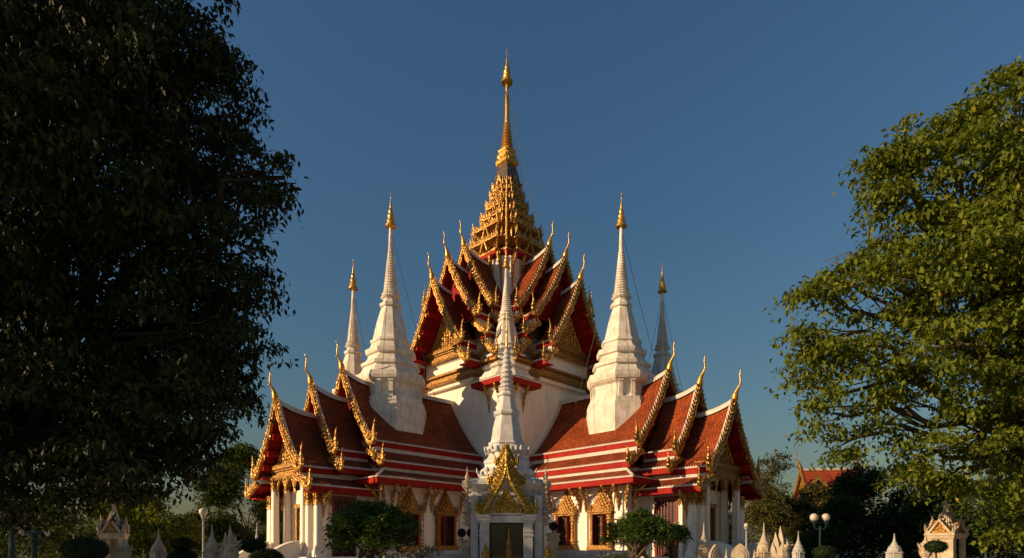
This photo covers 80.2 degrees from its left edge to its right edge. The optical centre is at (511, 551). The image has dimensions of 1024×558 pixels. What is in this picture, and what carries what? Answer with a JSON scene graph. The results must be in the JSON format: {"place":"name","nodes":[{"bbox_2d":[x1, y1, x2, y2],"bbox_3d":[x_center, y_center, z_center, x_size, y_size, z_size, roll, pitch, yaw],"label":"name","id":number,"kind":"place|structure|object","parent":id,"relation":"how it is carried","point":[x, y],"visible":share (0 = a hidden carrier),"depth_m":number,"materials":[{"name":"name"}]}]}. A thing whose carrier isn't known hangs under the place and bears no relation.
{"place":"outdoors","nodes":[
{"label":"outdoors","id":0,"kind":"place"},
{"bbox_2d":[0,0,1023,552],"label":"sky","id":1,"kind":"structure","parent":0,"point":[726,130],"materials":[{"name":"blue"}]},
{"bbox_2d":[3,552,1022,557],"bbox_3d":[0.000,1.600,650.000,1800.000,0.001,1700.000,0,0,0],"label":"ground","id":2,"kind":"structure","parent":0,"point":[221,555],"depth_m":207.00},
{"bbox_2d":[0,502,282,557],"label":"hedge","id":3,"kind":"object","parent":2,"relation":"on","point":[29,552],"visible":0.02,"depth_m":83.64,"materials":[{"name":"green plant"}]},
{"bbox_2d":[252,502,282,544],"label":"garden tree","id":4,"kind":"object","parent":2,"relation":"on","point":[280,534],"visible":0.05,"depth_m":72.33,"materials":[{"name":"green plant"}]},
{"bbox_2d":[728,511,748,544],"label":"garden tree","id":5,"kind":"object","parent":2,"relation":"on","point":[729,527],"visible":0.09,"depth_m":73.70,"materials":[{"name":"green plant"}]},
{"bbox_2d":[744,449,808,544],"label":"garden tree","id":6,"kind":"object","parent":2,"relation":"on","point":[773,472],"visible":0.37,"depth_m":78.86,"materials":[{"name":"green plant"}]},
{"bbox_2d":[744,486,812,557],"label":"garden tree","id":7,"kind":"object","parent":2,"relation":"on","point":[772,508],"visible":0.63,"depth_m":76.54,"materials":[{"name":"green plant"}]},
{"bbox_2d":[783,482,836,557],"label":"garden tree","id":8,"kind":"object","parent":2,"relation":"on","point":[817,493],"visible":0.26,"depth_m":78.53,"materials":[{"name":"green plant"}]},
{"bbox_2d":[728,506,1023,557],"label":"hedge","id":9,"kind":"object","parent":2,"relation":"on","point":[760,537],"visible":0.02,"depth_m":91.84,"materials":[{"name":"green plant"}]},
{"bbox_2d":[793,449,863,557],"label":"background hall","id":10,"kind":"structure","parent":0,"point":[818,476],"depth_m":84.33,"materials":[{"name":"tile"}]},
{"label":"paved court","id":11,"kind":"structure","parent":0,"visible":0},
{"bbox_2d":[0,527,21,557],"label":"garden tree","id":12,"kind":"object","parent":11,"relation":"on","point":[4,556],"visible":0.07,"depth_m":51.62,"materials":[{"name":"green plant"}]},
{"bbox_2d":[0,512,24,557],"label":"street lamp","id":13,"kind":"object","parent":11,"relation":"on","point":[11,544],"visible":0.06,"depth_m":21.93,"materials":[{"name":"metal"}]},
{"bbox_2d":[19,530,49,557],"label":"street lamp","id":14,"kind":"object","parent":11,"relation":"on","point":[34,537],"visible":0.8,"depth_m":23.93,"materials":[{"name":"grey metal"}]},
{"bbox_2d":[0,488,93,557],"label":"garden tree","id":15,"kind":"object","parent":11,"relation":"on","point":[53,523],"visible":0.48,"depth_m":46.99,"materials":[{"name":"green plant"}]},
{"bbox_2d":[58,536,111,557],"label":"topiary bush","id":16,"kind":"object","parent":11,"relation":"on","point":[84,547],"visible":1,"depth_m":25.49,"materials":[{"name":"green plant"}]},
{"bbox_2d":[58,498,139,557],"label":"garden tree","id":17,"kind":"object","parent":11,"relation":"on","point":[90,529],"visible":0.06,"depth_m":57.92,"materials":[{"name":"green plant"}]},
{"bbox_2d":[96,503,129,557],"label":"mini shrine","id":18,"kind":"object","parent":11,"relation":"on","point":[111,533],"visible":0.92,"depth_m":29.69,"materials":[{"name":"beige stone"}]},
{"bbox_2d":[114,536,132,557],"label":"bulb pinnacle","id":19,"kind":"object","parent":11,"relation":"on","point":[123,548],"visible":1,"depth_m":26.82,"materials":[{"name":"beige stone"}]},
{"bbox_2d":[77,483,207,557],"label":"garden tree","id":20,"kind":"object","parent":11,"relation":"on","point":[143,529],"visible":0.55,"depth_m":50.60,"materials":[{"name":"green plant"}]},
{"bbox_2d":[0,0,308,539],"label":"shade tree","id":21,"kind":"object","parent":11,"relation":"on","point":[128,94],"visible":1,"depth_m":12.23,"materials":[{"name":"green plant"}]},
{"bbox_2d":[149,529,167,557],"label":"stupa","id":22,"kind":"object","parent":11,"relation":"on","point":[158,549],"visible":1,"depth_m":28.80,"materials":[{"name":"beige stone"}]},
{"bbox_2d":[165,537,198,557],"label":"topiary bush","id":23,"kind":"object","parent":11,"relation":"on","point":[181,546],"visible":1,"depth_m":27.69,"materials":[{"name":"green plant"}]},
{"bbox_2d":[155,509,208,557],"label":"garden tree","id":24,"kind":"object","parent":11,"relation":"on","point":[199,518],"visible":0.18,"depth_m":65.79,"materials":[{"name":"green plant"}]},
{"bbox_2d":[199,508,207,557],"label":"street lamp","id":25,"kind":"object","parent":11,"relation":"on","point":[203,512],"visible":1,"depth_m":33.95,"materials":[{"name":"white metal"}]},
{"bbox_2d":[202,525,220,557],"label":"stupa","id":26,"kind":"object","parent":11,"relation":"on","point":[211,548],"visible":1,"depth_m":27.77,"materials":[{"name":"beige stone"}]},
{"bbox_2d":[221,526,241,557],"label":"serpent statue","id":27,"kind":"object","parent":11,"relation":"on","point":[230,546],"visible":1,"depth_m":26.87,"materials":[{"name":"beige stone"}]},
{"bbox_2d":[185,440,282,551],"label":"garden tree","id":28,"kind":"object","parent":11,"relation":"on","point":[229,490],"visible":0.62,"depth_m":56.69,"materials":[{"name":"green plant"}]},
{"bbox_2d":[241,537,268,552],"bbox_3d":[-12.303,0.495,29.011,1.317,2.417,1.319,0,0,0],"label":"topiary bush","id":29,"kind":"object","parent":11,"relation":"on","point":[249,545],"visible":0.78,"depth_m":28.62,"materials":[{"name":"green plant"}]},
{"bbox_2d":[248,547,284,557],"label":"topiary bush","id":30,"kind":"object","parent":11,"relation":"on","point":[264,553],"visible":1,"depth_m":24.62,"materials":[{"name":"green plant"}]},
{"bbox_2d":[332,262,366,392],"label":"spire tower","id":31,"kind":"structure","parent":11,"relation":"on","point":[353,347],"depth_m":53.62,"materials":[{"name":"white paint"}]},
{"bbox_2d":[319,496,422,557],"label":"frangipani tree","id":32,"kind":"object","parent":11,"relation":"on","point":[364,523],"visible":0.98,"depth_m":26.35,"materials":[{"name":"green plant"}]},
{"bbox_2d":[364,542,443,557],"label":"flowering shrub","id":33,"kind":"object","parent":11,"relation":"on","point":[429,550],"visible":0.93,"depth_m":26.35,"materials":[{"name":"green plant"}]},
{"bbox_2d":[415,550,461,557],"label":"parapet wall","id":34,"kind":"structure","parent":11,"relation":"on","point":[452,553],"depth_m":32.20,"materials":[{"name":"stone"}]},
{"bbox_2d":[459,539,470,557],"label":"ornate post","id":35,"kind":"object","parent":11,"relation":"on","point":[465,546],"visible":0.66,"depth_m":30.74,"materials":[{"name":"beige stone"}]},
{"bbox_2d":[457,528,465,539],"bbox_3d":[-2.550,-0.902,30.997,0.460,0.564,0.325,0,0,0],"label":"loudspeaker","id":36,"kind":"object","parent":35,"relation":"on","point":[461,532],"visible":0.99,"depth_m":30.87,"materials":[{"name":"black plastic"}]},
{"bbox_2d":[467,528,470,539],"bbox_3d":[-2.080,-0.902,30.997,0.460,0.564,0.325,0,0,0],"label":"loudspeaker","id":37,"kind":"object","parent":35,"relation":"on","point":[468,532],"visible":0.46,"depth_m":30.87,"materials":[{"name":"black plastic"}]},
{"bbox_2d":[481,543,489,557],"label":"finial","id":38,"kind":"object","parent":11,"relation":"on","point":[485,552],"visible":1,"depth_m":28.09,"materials":[{"name":"metal"}]},
{"bbox_2d":[239,51,766,557],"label":"temple","id":39,"kind":"structure","parent":11,"relation":"on","point":[611,427],"depth_m":41.62,"materials":[{"name":"red ceramic"}]},
{"bbox_2d":[294,504,299,540],"bbox_3d":[-13.395,-1.390,38.924,1.810,3.380,0.300,0,0,45],"label":"door","id":40,"kind":"structure","parent":39,"relation":"in","point":[297,506],"depth_m":39.33,"materials":[{"name":"red paint"}]},
{"bbox_2d":[332,496,356,556],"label":"door","id":41,"kind":"structure","parent":39,"relation":"in","point":[336,504],"depth_m":37.51,"materials":[{"name":"red paint"}]},
{"bbox_2d":[397,487,424,551],"bbox_3d":[-6.456,-2.210,38.992,2.079,4.460,0.524,0,0,-45],"label":"window","id":42,"kind":"structure","parent":39,"relation":"in","point":[409,502],"depth_m":39.08,"materials":[{"name":"gold paint"}]},
{"bbox_2d":[433,490,459,549],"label":"window","id":43,"kind":"structure","parent":39,"relation":"in","point":[445,527],"depth_m":41.01,"materials":[{"name":"gold paint"}]},
{"bbox_2d":[552,490,577,549],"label":"window","id":44,"kind":"structure","parent":39,"relation":"in","point":[566,508],"depth_m":40.90,"materials":[{"name":"gold paint"}]},
{"bbox_2d":[586,487,613,549],"bbox_3d":[5.616,-2.210,38.992,2.079,4.460,0.524,0,0,45],"label":"window","id":45,"kind":"structure","parent":39,"relation":"in","point":[601,505],"depth_m":39.07,"materials":[{"name":"gold paint"}]},
{"bbox_2d":[654,496,678,556],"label":"door","id":46,"kind":"structure","parent":39,"relation":"in","point":[667,507],"depth_m":37.70,"materials":[{"name":"red paint"}]},
{"bbox_2d":[710,504,716,540],"bbox_3d":[12.555,-1.390,38.925,0.300,3.380,1.810,0,0,45],"label":"door","id":47,"kind":"structure","parent":39,"relation":"in","point":[713,507],"depth_m":39.31,"materials":[{"name":"red paint"}]},
{"bbox_2d":[462,312,550,557],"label":"spired shrine","id":48,"kind":"object","parent":11,"relation":"on","point":[506,512],"visible":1,"depth_m":30.26,"materials":[{"name":"paint"}]},
{"bbox_2d":[491,524,521,557],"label":"glass door","id":49,"kind":"structure","parent":48,"relation":"in","point":[498,531],"depth_m":30.31,"materials":[{"name":"black glass"}]},
{"bbox_2d":[544,541,552,557],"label":"finial","id":50,"kind":"object","parent":11,"relation":"on","point":[548,552],"visible":1,"depth_m":28.09,"materials":[{"name":"metal"}]},
{"bbox_2d":[546,533,560,557],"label":"ornate post","id":51,"kind":"object","parent":11,"relation":"on","point":[553,539],"visible":0.94,"depth_m":30.74,"materials":[{"name":"beige stone"}]},
{"bbox_2d":[549,522,557,532],"bbox_3d":[2.100,-1.232,30.997,0.460,0.564,0.325,0,0,0],"label":"loudspeaker","id":52,"kind":"object","parent":51,"relation":"on","point":[553,526],"visible":0.98,"depth_m":30.86,"materials":[{"name":"black plastic"}]},
{"bbox_2d":[559,550,627,557],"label":"parapet wall","id":53,"kind":"structure","parent":11,"relation":"on","point":[580,553],"depth_m":32.20,"materials":[{"name":"stone"}]},
{"bbox_2d":[597,549,649,557],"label":"flowering shrub","id":54,"kind":"object","parent":11,"relation":"on","point":[621,556],"visible":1,"depth_m":26.48,"materials":[{"name":"green plant"}]},
{"bbox_2d":[599,506,682,557],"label":"frangipani tree","id":55,"kind":"object","parent":11,"relation":"on","point":[636,527],"visible":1,"depth_m":27.34,"materials":[{"name":"green plant"}]},
{"bbox_2d":[648,264,682,393],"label":"spire tower","id":56,"kind":"structure","parent":11,"relation":"on","point":[662,355],"depth_m":54.22,"materials":[{"name":"white paint"}]},
{"bbox_2d":[665,521,693,557],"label":"frangipani tree","id":57,"kind":"object","parent":11,"relation":"on","point":[683,534],"visible":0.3,"depth_m":29.29,"materials":[{"name":"green plant"}]},
{"bbox_2d":[695,524,711,557],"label":"stupa","id":58,"kind":"object","parent":11,"relation":"on","point":[704,547],"visible":0.88,"depth_m":27.30,"materials":[{"name":"beige stone"}]},
{"bbox_2d":[708,545,721,557],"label":"boundary stone","id":59,"kind":"object","parent":11,"relation":"on","point":[714,551],"visible":1,"depth_m":23.90,"materials":[{"name":"beige stone"}]},
{"bbox_2d":[731,543,748,557],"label":"boundary stone","id":60,"kind":"object","parent":11,"relation":"on","point":[739,550],"visible":1,"depth_m":23.41,"materials":[{"name":"beige stone"}]},
{"bbox_2d":[744,523,748,548],"bbox_3d":[12.722,0.019,33.000,0.280,3.162,0.266,0,0,0],"label":"street lamp","id":61,"kind":"object","parent":11,"relation":"on","point":[746,526],"visible":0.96,"depth_m":32.95,"materials":[{"name":"white metal"}]},
{"bbox_2d":[755,523,771,557],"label":"stupa","id":62,"kind":"object","parent":11,"relation":"on","point":[763,549],"visible":0.98,"depth_m":28.78,"materials":[{"name":"beige stone"}]},
{"bbox_2d":[770,526,793,557],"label":"serpent statue","id":63,"kind":"object","parent":11,"relation":"on","point":[781,545],"visible":1,"depth_m":26.85,"materials":[{"name":"beige stone"}]},
{"bbox_2d":[792,531,804,557],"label":"stupa","id":64,"kind":"object","parent":11,"relation":"on","point":[798,551],"visible":1,"depth_m":31.82,"materials":[{"name":"grey stone"}]},
{"bbox_2d":[810,513,829,546],"bbox_3d":[16.211,-0.210,32.000,1.041,3.620,0.421,0,0,0],"label":"street lamp","id":65,"kind":"object","parent":11,"relation":"on","point":[814,517],"visible":0.99,"depth_m":31.92,"materials":[{"name":"teal paint"}]},
{"bbox_2d":[811,546,836,557],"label":"topiary bush","id":66,"kind":"object","parent":11,"relation":"on","point":[824,552],"visible":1,"depth_m":28.69,"materials":[{"name":"green plant"}]},
{"bbox_2d":[787,490,881,557],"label":"garden tree","id":67,"kind":"object","parent":11,"relation":"on","point":[836,510],"visible":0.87,"depth_m":56.76,"materials":[{"name":"green plant"}]},
{"bbox_2d":[816,462,926,557],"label":"garden tree","id":68,"kind":"object","parent":11,"relation":"on","point":[857,481],"visible":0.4,"depth_m":59.64,"materials":[{"name":"green plant"}]},
{"bbox_2d":[763,55,1023,555],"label":"broadleaf tree","id":69,"kind":"object","parent":11,"relation":"on","point":[983,258],"visible":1,"depth_m":26.00,"materials":[{"name":"green plant"}]},
{"bbox_2d":[885,533,903,557],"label":"stupa","id":70,"kind":"object","parent":11,"relation":"on","point":[894,549],"visible":1,"depth_m":29.77,"materials":[{"name":"grey stone"}]},
{"bbox_2d":[867,482,973,557],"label":"garden tree","id":71,"kind":"object","parent":11,"relation":"on","point":[899,516],"visible":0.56,"depth_m":53.86,"materials":[{"name":"green plant"}]},
{"bbox_2d":[917,533,931,557],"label":"bulb pinnacle","id":72,"kind":"object","parent":11,"relation":"on","point":[923,553],"visible":0.69,"depth_m":27.91,"materials":[{"name":"beige stone"}]},
{"bbox_2d":[921,539,948,557],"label":"topiary bush","id":73,"kind":"object","parent":11,"relation":"on","point":[936,546],"visible":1,"depth_m":26.78,"materials":[{"name":"green plant"}]},
{"bbox_2d":[924,500,968,557],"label":"mini shrine","id":74,"kind":"object","parent":11,"relation":"on","point":[946,527],"visible":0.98,"depth_m":29.68,"materials":[{"name":"beige stone"}]},
{"bbox_2d":[925,469,1023,557],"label":"garden tree","id":75,"kind":"object","parent":11,"relation":"on","point":[976,514],"visible":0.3,"depth_m":47.33,"materials":[{"name":"green plant"}]}
]}

